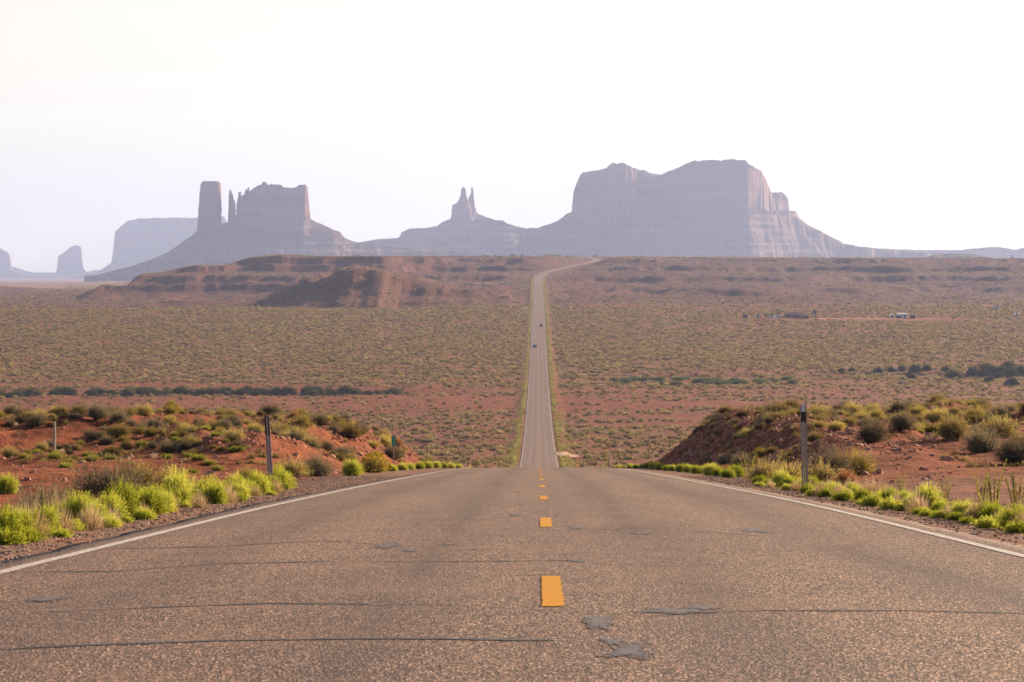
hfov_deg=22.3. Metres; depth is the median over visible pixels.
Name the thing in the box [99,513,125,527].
weed clump
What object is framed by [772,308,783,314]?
cottonwood tree
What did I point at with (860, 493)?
green bush
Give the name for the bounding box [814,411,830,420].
sagebrush
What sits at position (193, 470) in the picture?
bush
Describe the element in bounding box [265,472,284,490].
green bush
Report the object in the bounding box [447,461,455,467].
green bush
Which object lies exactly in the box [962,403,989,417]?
sagebrush
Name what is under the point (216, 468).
bush
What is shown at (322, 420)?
sagebrush
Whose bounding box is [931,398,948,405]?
sagebrush
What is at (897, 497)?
grass tuft
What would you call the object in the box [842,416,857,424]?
sagebrush
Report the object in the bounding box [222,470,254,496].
green bush
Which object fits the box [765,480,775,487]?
grass tuft
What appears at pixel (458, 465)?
green bush
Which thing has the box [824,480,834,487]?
green bush
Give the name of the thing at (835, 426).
sagebrush
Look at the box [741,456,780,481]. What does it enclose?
sagebrush
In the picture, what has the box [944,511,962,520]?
weed clump
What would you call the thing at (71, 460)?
bush
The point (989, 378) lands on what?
tamarisk bush
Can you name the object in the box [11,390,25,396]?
tamarisk bush
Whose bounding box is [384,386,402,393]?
tamarisk bush
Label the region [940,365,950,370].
tamarisk bush
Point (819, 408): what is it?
sagebrush
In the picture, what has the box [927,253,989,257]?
ridge
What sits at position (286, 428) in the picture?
sagebrush
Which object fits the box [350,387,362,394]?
tamarisk bush
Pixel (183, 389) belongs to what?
tamarisk bush
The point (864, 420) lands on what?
sagebrush
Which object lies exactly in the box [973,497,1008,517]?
green bush
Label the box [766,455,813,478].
sagebrush
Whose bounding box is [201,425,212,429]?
bush
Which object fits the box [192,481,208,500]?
green bush
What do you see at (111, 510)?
grass tuft
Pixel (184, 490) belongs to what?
green bush
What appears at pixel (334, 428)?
sagebrush
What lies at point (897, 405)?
sagebrush
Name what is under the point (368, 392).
tamarisk bush
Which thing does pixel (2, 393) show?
tamarisk bush
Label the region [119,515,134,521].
weed clump
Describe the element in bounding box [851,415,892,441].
sagebrush
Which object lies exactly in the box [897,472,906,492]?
tall weed
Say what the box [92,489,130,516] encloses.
green bush
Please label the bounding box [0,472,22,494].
green bush
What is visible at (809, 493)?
weed clump
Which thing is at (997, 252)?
ridge
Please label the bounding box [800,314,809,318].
shed
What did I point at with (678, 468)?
green bush
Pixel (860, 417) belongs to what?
sagebrush
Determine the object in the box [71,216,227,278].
pale mesa
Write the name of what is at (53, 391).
tamarisk bush
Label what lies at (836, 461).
sagebrush
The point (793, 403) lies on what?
sagebrush
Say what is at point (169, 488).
green bush
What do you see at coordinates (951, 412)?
sagebrush
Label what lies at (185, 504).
weed clump
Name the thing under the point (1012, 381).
tamarisk bush
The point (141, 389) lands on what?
tamarisk bush
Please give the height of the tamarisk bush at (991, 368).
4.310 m
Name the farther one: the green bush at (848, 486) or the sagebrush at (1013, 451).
the sagebrush at (1013, 451)
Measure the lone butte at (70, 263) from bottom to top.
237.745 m
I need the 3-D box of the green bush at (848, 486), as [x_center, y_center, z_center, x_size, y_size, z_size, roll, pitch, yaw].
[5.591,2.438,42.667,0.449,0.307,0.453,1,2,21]
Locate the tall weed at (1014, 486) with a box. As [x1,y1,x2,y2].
[1005,471,1023,509]
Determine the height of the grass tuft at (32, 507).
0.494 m
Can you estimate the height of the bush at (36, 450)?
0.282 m
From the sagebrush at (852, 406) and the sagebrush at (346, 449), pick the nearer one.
the sagebrush at (346, 449)
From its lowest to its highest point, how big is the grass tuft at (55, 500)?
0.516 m
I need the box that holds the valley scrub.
[0,254,1023,467]
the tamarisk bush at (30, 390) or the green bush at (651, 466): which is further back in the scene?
the tamarisk bush at (30, 390)
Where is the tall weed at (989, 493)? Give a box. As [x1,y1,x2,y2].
[984,459,1006,502]
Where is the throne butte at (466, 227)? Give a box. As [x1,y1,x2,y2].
[358,187,527,255]
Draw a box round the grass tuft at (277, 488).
[271,478,285,492]
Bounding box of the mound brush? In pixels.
[0,397,1021,457]
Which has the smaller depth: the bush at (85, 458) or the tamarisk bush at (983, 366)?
the bush at (85, 458)
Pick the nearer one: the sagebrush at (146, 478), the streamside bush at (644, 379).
the sagebrush at (146, 478)
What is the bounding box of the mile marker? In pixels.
[392,435,395,463]
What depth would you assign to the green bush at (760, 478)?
56.97 m
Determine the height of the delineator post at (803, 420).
1.737 m
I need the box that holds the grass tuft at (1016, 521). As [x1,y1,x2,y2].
[1008,505,1023,524]
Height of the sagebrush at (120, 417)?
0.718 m
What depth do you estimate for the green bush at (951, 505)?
30.07 m
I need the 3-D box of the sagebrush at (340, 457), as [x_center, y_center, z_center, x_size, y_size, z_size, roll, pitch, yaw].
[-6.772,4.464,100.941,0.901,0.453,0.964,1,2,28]
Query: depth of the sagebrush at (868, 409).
102.00 m
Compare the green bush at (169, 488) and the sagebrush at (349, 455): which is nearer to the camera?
the green bush at (169, 488)
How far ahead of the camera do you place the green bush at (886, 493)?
36.24 m
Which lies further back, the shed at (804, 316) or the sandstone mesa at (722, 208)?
the sandstone mesa at (722, 208)
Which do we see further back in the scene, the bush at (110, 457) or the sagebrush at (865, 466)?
the bush at (110, 457)
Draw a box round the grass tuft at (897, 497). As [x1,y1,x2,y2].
[890,493,906,504]
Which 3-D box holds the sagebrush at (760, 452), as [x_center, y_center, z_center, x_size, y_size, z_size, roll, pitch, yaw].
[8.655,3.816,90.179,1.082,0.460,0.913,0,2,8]
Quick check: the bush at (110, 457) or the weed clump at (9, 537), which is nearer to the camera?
the weed clump at (9, 537)
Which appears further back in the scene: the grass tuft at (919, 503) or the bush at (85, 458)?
the bush at (85, 458)
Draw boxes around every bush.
[0,389,7,397]
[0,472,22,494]
[0,501,30,541]
[5,392,14,397]
[6,504,44,538]
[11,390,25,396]
[16,452,31,457]
[24,387,42,396]
[28,389,42,395]
[28,501,62,530]
[31,448,43,453]
[43,451,62,458]
[44,421,58,426]
[45,503,69,519]
[48,389,61,394]
[57,487,105,525]
[58,461,75,467]
[60,458,75,462]
[61,386,77,395]
[74,492,98,507]
[80,450,91,455]
[82,454,105,461]
[84,389,98,395]
[89,387,102,393]
[91,498,112,518]
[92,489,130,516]
[102,453,117,459]
[104,475,142,517]
[107,389,117,394]
[120,388,136,396]
[132,482,151,496]
[133,439,148,446]
[136,483,171,514]
[137,386,154,396]
[143,390,155,395]
[145,386,159,395]
[146,483,168,494]
[158,490,178,512]
[159,452,173,458]
[159,464,199,505]
[161,481,183,506]
[171,384,191,395]
[183,468,201,472]
[184,452,195,456]
[186,482,196,501]
[190,454,207,459]
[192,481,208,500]
[193,388,204,395]
[194,474,225,501]
[200,387,217,394]
[200,459,216,464]
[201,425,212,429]
[201,478,230,503]
[206,430,223,435]
[210,464,225,470]
[216,388,224,393]
[218,480,232,493]
[222,387,233,395]
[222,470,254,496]
[226,446,238,451]
[228,479,252,497]
[230,445,246,451]
[233,388,250,394]
[239,478,252,492]
[240,386,252,394]
[245,468,270,493]
[246,478,261,490]
[250,391,262,395]
[257,387,273,394]
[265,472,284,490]
[266,461,297,489]
[266,482,274,491]
[270,385,282,394]
[277,384,297,395]
[284,470,296,487]
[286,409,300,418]
[298,384,312,395]
[304,386,321,395]
[304,389,318,395]
[312,385,326,393]
[327,389,340,395]
[338,385,353,394]
[340,457,366,475]
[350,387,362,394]
[360,451,391,472]
[361,390,371,394]
[370,389,381,394]
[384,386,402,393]
[388,463,397,470]
[389,389,398,394]
[396,438,404,446]
[396,461,408,469]
[405,463,416,469]
[415,461,425,468]
[423,460,435,467]
[432,461,441,467]
[441,461,449,467]
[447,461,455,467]
[454,464,462,467]
[619,378,631,382]
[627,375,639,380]
[639,377,649,380]
[647,461,656,468]
[653,462,664,469]
[662,464,669,470]
[667,464,675,470]
[669,381,682,384]
[675,464,685,471]
[683,463,693,472]
[689,464,699,473]
[690,378,704,381]
[695,465,704,473]
[699,462,722,475]
[709,466,723,475]
[715,381,726,384]
[719,466,736,477]
[720,464,730,469]
[730,462,744,476]
[751,474,768,483]
[770,467,793,486]
[777,475,794,485]
[780,375,791,379]
[786,378,799,383]
[800,474,823,483]
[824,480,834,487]
[829,467,861,485]
[829,481,844,491]
[845,481,858,489]
[851,484,858,495]
[852,486,871,500]
[873,366,884,372]
[876,486,902,500]
[885,366,895,371]
[888,487,913,500]
[897,365,907,370]
[905,373,915,378]
[908,363,922,372]
[909,480,945,507]
[922,363,932,370]
[928,497,946,511]
[938,498,961,512]
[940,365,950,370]
[944,498,976,515]
[945,368,964,378]
[966,366,978,374]
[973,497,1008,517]
[974,500,1008,521]
[976,368,989,376]
[979,362,989,369]
[983,376,994,381]
[984,364,997,372]
[992,500,1023,528]
[993,365,1007,373]
[993,371,1004,378]
[1002,360,1016,368]
[1002,366,1019,376]
[1002,376,1019,385]
[1014,364,1023,374]
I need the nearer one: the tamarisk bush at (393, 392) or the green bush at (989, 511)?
the green bush at (989, 511)
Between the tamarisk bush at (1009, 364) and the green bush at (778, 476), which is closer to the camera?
the green bush at (778, 476)
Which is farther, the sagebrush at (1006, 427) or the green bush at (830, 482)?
the sagebrush at (1006, 427)
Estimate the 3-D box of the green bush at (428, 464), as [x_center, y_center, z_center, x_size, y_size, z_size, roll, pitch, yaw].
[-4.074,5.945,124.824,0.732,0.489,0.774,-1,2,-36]
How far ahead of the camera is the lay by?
581.75 m
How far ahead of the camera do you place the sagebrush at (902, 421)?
83.87 m
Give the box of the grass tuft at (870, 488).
[863,476,881,493]
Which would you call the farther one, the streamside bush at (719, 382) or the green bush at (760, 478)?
the streamside bush at (719, 382)
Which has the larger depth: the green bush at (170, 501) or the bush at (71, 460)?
the bush at (71, 460)
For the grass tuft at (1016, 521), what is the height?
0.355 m
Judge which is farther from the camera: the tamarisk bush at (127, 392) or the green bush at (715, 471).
the tamarisk bush at (127, 392)
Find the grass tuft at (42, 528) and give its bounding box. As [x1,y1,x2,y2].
[26,507,57,539]
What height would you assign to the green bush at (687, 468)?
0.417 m
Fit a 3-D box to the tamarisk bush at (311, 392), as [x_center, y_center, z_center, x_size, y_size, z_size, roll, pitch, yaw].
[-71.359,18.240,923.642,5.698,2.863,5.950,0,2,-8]
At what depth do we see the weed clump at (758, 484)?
53.55 m
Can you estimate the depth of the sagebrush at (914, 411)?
106.57 m
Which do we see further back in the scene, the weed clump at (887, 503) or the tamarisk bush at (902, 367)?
the tamarisk bush at (902, 367)
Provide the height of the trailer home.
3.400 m
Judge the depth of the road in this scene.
15.09 m
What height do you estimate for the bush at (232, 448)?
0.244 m
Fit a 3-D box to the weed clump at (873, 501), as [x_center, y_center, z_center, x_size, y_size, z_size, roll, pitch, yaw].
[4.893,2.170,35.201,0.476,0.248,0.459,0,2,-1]
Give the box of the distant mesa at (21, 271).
[12,266,98,275]
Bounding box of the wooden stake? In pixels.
[53,421,55,451]
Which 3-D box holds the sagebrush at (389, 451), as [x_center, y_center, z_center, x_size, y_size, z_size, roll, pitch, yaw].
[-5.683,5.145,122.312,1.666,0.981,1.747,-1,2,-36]
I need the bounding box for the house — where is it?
[784,312,804,317]
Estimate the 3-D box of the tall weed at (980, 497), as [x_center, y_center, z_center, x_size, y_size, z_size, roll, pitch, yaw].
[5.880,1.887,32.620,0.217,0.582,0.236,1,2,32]
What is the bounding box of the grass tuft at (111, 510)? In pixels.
[108,504,125,523]
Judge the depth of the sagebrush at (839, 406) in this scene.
123.99 m
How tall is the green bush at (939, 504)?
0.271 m
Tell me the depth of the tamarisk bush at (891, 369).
1078.43 m
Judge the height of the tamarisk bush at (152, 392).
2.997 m
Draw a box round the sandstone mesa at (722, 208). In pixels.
[511,159,992,257]
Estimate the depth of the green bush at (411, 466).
109.35 m
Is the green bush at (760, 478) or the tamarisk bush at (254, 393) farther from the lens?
the tamarisk bush at (254, 393)
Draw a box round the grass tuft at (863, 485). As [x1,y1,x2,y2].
[853,480,872,493]
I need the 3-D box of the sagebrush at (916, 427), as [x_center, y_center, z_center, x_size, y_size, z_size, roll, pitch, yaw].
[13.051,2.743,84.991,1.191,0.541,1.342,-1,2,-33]
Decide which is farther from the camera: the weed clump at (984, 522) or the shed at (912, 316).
the shed at (912, 316)
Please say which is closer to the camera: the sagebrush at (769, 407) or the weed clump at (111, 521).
the weed clump at (111, 521)
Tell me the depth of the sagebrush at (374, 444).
115.94 m
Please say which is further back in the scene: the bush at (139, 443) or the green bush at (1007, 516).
the bush at (139, 443)
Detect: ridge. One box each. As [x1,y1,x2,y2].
[881,247,1023,257]
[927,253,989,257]
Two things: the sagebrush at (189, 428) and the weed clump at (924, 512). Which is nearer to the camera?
the weed clump at (924, 512)
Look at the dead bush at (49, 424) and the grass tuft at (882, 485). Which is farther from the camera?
the dead bush at (49, 424)
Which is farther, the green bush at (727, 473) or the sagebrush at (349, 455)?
the sagebrush at (349, 455)
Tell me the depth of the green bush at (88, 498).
27.69 m
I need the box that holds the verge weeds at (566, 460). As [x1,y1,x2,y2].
[466,274,612,467]
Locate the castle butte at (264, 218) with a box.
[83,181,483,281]
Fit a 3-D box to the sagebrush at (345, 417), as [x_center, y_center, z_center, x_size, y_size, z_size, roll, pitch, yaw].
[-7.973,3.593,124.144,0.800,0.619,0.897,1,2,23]
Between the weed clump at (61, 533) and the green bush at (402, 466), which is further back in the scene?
the green bush at (402, 466)
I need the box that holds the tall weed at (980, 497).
[968,469,990,503]
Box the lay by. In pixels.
[555,452,578,456]
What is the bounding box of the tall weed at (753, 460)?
[740,452,756,479]
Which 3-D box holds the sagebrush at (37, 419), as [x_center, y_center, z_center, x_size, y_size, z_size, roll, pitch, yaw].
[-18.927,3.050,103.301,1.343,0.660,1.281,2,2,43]
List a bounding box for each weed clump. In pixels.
[0,525,30,544]
[17,523,51,542]
[41,523,56,535]
[50,527,74,536]
[65,517,89,530]
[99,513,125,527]
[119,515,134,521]
[129,505,157,519]
[178,501,193,506]
[193,492,211,503]
[231,489,248,501]
[265,490,278,494]
[754,481,764,486]
[779,483,791,489]
[797,482,815,492]
[803,487,816,495]
[815,486,833,496]
[827,488,854,500]
[855,492,884,506]
[876,495,904,509]
[893,501,913,510]
[910,506,926,514]
[917,507,934,516]
[925,507,947,518]
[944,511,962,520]
[956,514,975,523]
[972,513,1000,527]
[985,514,1003,526]
[996,517,1023,533]
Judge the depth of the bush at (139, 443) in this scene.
96.73 m
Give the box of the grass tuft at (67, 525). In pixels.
[54,502,79,532]
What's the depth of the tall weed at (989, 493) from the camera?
30.90 m
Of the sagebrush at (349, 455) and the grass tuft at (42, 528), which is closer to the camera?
the grass tuft at (42, 528)
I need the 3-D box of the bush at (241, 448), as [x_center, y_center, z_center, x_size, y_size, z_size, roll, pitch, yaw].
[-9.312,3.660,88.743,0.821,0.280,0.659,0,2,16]
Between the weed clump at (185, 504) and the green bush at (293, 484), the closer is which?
the weed clump at (185, 504)
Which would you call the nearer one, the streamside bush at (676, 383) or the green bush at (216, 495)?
the green bush at (216, 495)
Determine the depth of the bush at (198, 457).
86.51 m
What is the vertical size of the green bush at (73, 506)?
0.477 m
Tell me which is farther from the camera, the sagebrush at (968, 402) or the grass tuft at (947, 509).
the sagebrush at (968, 402)
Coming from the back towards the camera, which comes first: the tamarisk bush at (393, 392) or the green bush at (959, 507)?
the tamarisk bush at (393, 392)
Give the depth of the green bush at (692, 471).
85.66 m
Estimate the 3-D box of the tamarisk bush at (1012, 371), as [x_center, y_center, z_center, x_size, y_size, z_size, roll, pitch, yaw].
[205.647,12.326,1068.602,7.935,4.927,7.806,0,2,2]
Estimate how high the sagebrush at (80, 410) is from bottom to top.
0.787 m
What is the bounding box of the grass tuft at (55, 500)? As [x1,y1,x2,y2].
[36,486,67,508]
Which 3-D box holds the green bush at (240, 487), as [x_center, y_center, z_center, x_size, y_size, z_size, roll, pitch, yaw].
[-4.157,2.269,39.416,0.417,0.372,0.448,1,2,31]
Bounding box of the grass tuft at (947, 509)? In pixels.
[941,500,956,515]
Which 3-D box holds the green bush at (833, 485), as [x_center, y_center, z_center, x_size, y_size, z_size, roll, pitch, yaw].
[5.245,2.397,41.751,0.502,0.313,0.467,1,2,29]
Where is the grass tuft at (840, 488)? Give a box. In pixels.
[827,478,850,499]
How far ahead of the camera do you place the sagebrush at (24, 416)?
106.42 m
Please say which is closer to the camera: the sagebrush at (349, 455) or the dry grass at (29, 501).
the dry grass at (29, 501)
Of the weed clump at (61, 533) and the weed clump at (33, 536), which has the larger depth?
the weed clump at (61, 533)
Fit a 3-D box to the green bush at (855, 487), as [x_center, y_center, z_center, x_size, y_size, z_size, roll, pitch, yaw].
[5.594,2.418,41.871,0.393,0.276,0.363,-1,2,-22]
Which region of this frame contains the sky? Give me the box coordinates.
[0,0,1023,272]
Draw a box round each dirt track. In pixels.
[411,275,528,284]
[762,317,941,319]
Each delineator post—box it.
[264,413,272,478]
[800,404,807,485]
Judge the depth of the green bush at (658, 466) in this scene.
110.71 m
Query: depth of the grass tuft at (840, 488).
39.50 m
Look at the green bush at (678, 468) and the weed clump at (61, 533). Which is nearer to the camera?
the weed clump at (61, 533)
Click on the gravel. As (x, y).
(354, 478)
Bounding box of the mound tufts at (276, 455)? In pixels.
[0,400,1023,468]
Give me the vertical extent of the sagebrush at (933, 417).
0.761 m
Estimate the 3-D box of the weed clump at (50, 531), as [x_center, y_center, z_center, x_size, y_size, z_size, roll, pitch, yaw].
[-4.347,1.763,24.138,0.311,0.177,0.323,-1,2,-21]
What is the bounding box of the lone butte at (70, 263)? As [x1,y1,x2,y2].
[45,245,89,277]
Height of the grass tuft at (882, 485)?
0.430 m
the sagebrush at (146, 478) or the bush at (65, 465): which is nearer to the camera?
the sagebrush at (146, 478)
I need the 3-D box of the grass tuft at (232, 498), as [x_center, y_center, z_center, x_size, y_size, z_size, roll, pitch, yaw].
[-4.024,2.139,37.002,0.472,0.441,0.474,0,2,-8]
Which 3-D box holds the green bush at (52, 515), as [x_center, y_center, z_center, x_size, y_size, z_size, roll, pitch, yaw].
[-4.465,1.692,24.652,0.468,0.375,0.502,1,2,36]
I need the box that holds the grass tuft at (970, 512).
[961,497,992,520]
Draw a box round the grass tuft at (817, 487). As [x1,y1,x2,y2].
[810,478,827,495]
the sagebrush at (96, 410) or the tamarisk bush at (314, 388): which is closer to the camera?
the sagebrush at (96, 410)
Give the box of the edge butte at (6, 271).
[0,248,44,277]
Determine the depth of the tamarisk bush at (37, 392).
914.11 m
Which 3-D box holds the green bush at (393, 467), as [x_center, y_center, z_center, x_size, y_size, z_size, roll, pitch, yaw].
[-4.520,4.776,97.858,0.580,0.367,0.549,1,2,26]
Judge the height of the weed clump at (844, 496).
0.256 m
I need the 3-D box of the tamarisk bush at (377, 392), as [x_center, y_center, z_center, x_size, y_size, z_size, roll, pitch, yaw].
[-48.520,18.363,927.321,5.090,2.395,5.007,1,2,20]
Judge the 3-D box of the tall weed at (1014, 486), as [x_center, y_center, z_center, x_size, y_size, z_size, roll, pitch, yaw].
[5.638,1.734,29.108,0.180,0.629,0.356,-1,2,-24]
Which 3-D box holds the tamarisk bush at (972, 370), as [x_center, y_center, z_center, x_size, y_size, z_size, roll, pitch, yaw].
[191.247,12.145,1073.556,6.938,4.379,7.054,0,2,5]
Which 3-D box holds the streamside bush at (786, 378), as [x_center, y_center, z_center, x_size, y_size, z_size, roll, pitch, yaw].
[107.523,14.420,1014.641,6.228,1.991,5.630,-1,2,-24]
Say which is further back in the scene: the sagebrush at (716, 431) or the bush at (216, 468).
the sagebrush at (716, 431)
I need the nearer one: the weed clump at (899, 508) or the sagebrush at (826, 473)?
the weed clump at (899, 508)
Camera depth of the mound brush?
100.85 m
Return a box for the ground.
[0,255,1023,560]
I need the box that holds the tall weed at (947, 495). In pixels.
[936,474,954,502]
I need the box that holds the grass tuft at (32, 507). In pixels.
[8,492,43,514]
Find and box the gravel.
[0,476,1023,561]
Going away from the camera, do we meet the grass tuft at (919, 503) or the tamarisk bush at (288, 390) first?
the grass tuft at (919, 503)
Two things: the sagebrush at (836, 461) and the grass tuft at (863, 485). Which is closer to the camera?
the grass tuft at (863, 485)
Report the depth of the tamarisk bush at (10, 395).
907.58 m
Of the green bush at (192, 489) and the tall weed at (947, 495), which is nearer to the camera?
the tall weed at (947, 495)
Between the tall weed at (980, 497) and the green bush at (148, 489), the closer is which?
the tall weed at (980, 497)
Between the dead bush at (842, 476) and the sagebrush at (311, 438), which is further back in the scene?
the sagebrush at (311, 438)
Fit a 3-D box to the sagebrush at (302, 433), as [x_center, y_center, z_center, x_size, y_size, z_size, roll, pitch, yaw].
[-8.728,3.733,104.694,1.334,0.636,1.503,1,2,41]
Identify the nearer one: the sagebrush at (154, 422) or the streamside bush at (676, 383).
the sagebrush at (154, 422)
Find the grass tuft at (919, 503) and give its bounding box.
[902,487,931,512]
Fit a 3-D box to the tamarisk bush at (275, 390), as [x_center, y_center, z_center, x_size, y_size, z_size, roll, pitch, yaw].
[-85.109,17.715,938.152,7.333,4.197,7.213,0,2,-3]
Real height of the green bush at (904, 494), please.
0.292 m
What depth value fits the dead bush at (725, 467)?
79.67 m
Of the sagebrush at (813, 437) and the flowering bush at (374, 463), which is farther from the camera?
the flowering bush at (374, 463)
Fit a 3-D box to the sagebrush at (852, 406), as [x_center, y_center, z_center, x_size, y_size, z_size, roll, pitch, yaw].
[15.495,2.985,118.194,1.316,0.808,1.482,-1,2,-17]
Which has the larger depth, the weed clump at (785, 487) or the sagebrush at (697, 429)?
the sagebrush at (697, 429)
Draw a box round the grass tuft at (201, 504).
[189,490,212,507]
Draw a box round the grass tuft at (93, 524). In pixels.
[74,501,108,529]
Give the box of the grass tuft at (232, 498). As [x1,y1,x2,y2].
[221,481,242,502]
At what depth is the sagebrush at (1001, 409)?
94.31 m
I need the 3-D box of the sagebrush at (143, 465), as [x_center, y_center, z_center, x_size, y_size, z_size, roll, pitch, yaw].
[-5.066,1.940,36.334,1.301,0.806,1.541,0,2,0]
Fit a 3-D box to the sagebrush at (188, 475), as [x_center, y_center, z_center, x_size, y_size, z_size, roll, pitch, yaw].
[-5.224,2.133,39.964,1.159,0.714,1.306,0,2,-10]
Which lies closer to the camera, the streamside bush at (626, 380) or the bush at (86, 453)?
the bush at (86, 453)
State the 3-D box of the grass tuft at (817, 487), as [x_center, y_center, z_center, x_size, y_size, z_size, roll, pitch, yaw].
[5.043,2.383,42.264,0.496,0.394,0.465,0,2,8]
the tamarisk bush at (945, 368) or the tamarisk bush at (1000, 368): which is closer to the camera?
the tamarisk bush at (1000, 368)
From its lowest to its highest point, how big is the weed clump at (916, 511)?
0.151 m
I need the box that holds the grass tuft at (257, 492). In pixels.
[250,485,261,495]
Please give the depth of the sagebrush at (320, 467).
74.04 m
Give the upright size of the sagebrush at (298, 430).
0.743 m
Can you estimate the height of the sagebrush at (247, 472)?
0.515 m
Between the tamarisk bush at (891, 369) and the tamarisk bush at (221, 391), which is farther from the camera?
the tamarisk bush at (891, 369)
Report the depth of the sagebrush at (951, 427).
79.81 m
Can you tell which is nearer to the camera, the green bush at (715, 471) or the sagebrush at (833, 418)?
the green bush at (715, 471)
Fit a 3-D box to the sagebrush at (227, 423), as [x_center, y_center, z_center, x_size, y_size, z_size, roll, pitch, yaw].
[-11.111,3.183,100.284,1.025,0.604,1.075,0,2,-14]
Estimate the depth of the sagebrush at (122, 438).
99.13 m
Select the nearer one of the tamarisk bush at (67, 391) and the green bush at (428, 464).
the green bush at (428, 464)
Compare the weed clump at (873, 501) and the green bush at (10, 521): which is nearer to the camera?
the green bush at (10, 521)
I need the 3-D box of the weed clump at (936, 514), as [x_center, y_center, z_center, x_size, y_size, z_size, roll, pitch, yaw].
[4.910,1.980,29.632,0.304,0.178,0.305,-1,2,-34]
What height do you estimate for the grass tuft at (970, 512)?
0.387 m
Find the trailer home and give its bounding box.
[896,313,906,317]
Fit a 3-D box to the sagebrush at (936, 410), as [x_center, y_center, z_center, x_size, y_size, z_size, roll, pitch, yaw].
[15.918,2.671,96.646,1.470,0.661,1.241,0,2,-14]
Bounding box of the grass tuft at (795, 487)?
[789,479,801,490]
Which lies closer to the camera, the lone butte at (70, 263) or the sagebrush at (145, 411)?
the sagebrush at (145, 411)
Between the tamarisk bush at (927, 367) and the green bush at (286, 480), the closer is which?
the green bush at (286, 480)
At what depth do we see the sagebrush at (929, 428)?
85.38 m
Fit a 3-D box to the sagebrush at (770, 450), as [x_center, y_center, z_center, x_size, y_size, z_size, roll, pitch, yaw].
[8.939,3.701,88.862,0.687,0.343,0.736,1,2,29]
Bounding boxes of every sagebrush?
[1,397,21,414]
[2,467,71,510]
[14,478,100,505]
[15,409,33,421]
[21,410,51,425]
[58,451,175,499]
[65,411,86,418]
[66,400,88,416]
[81,394,112,418]
[82,423,107,440]
[98,453,166,491]
[106,407,133,422]
[106,421,136,436]
[116,434,131,441]
[116,457,198,498]
[134,401,156,415]
[139,415,166,427]
[154,460,197,483]
[177,421,200,433]
[214,418,235,429]
[219,426,251,441]
[236,463,260,479]
[257,402,282,414]
[264,418,292,432]
[272,454,314,476]
[279,428,290,436]
[281,411,320,428]
[289,424,311,434]
[291,428,308,437]
[293,411,312,419]
[293,449,339,476]
[294,405,311,416]
[303,434,324,445]
[310,411,331,425]
[327,420,342,432]
[334,443,358,457]
[334,451,349,460]
[338,413,352,420]
[340,421,368,438]
[344,451,359,460]
[353,417,369,433]
[366,440,382,447]
[369,448,385,457]
[374,431,391,446]
[381,443,409,459]
[691,426,702,433]
[712,428,722,434]
[714,448,735,465]
[715,405,733,412]
[729,451,755,467]
[734,409,750,417]
[736,427,752,437]
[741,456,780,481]
[748,446,766,456]
[748,456,772,467]
[759,401,773,410]
[763,408,792,419]
[764,446,778,453]
[766,398,794,414]
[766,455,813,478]
[782,396,805,408]
[798,455,844,482]
[800,429,824,441]
[803,437,862,478]
[809,403,831,414]
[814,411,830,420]
[824,420,845,429]
[826,415,838,420]
[828,399,849,410]
[837,444,879,474]
[840,399,862,411]
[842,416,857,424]
[849,405,870,415]
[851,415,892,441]
[852,415,876,425]
[854,405,888,417]
[855,411,870,419]
[857,401,875,408]
[884,407,922,429]
[887,393,910,412]
[906,403,927,414]
[913,421,924,431]
[919,406,947,422]
[919,419,940,432]
[924,391,945,405]
[925,407,946,417]
[930,408,975,440]
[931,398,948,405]
[941,409,960,420]
[946,406,961,414]
[958,414,1003,453]
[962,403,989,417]
[962,413,986,423]
[963,397,982,404]
[973,402,989,409]
[978,411,1023,438]
[984,429,1023,465]
[988,400,1013,417]
[1009,419,1022,428]
[1015,402,1023,410]
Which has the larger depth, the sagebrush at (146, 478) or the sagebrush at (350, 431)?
the sagebrush at (350, 431)
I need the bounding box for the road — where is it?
[0,257,1023,681]
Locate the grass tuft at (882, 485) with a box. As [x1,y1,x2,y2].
[872,480,889,492]
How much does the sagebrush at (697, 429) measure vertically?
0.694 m
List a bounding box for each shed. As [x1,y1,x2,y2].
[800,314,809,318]
[909,314,915,318]

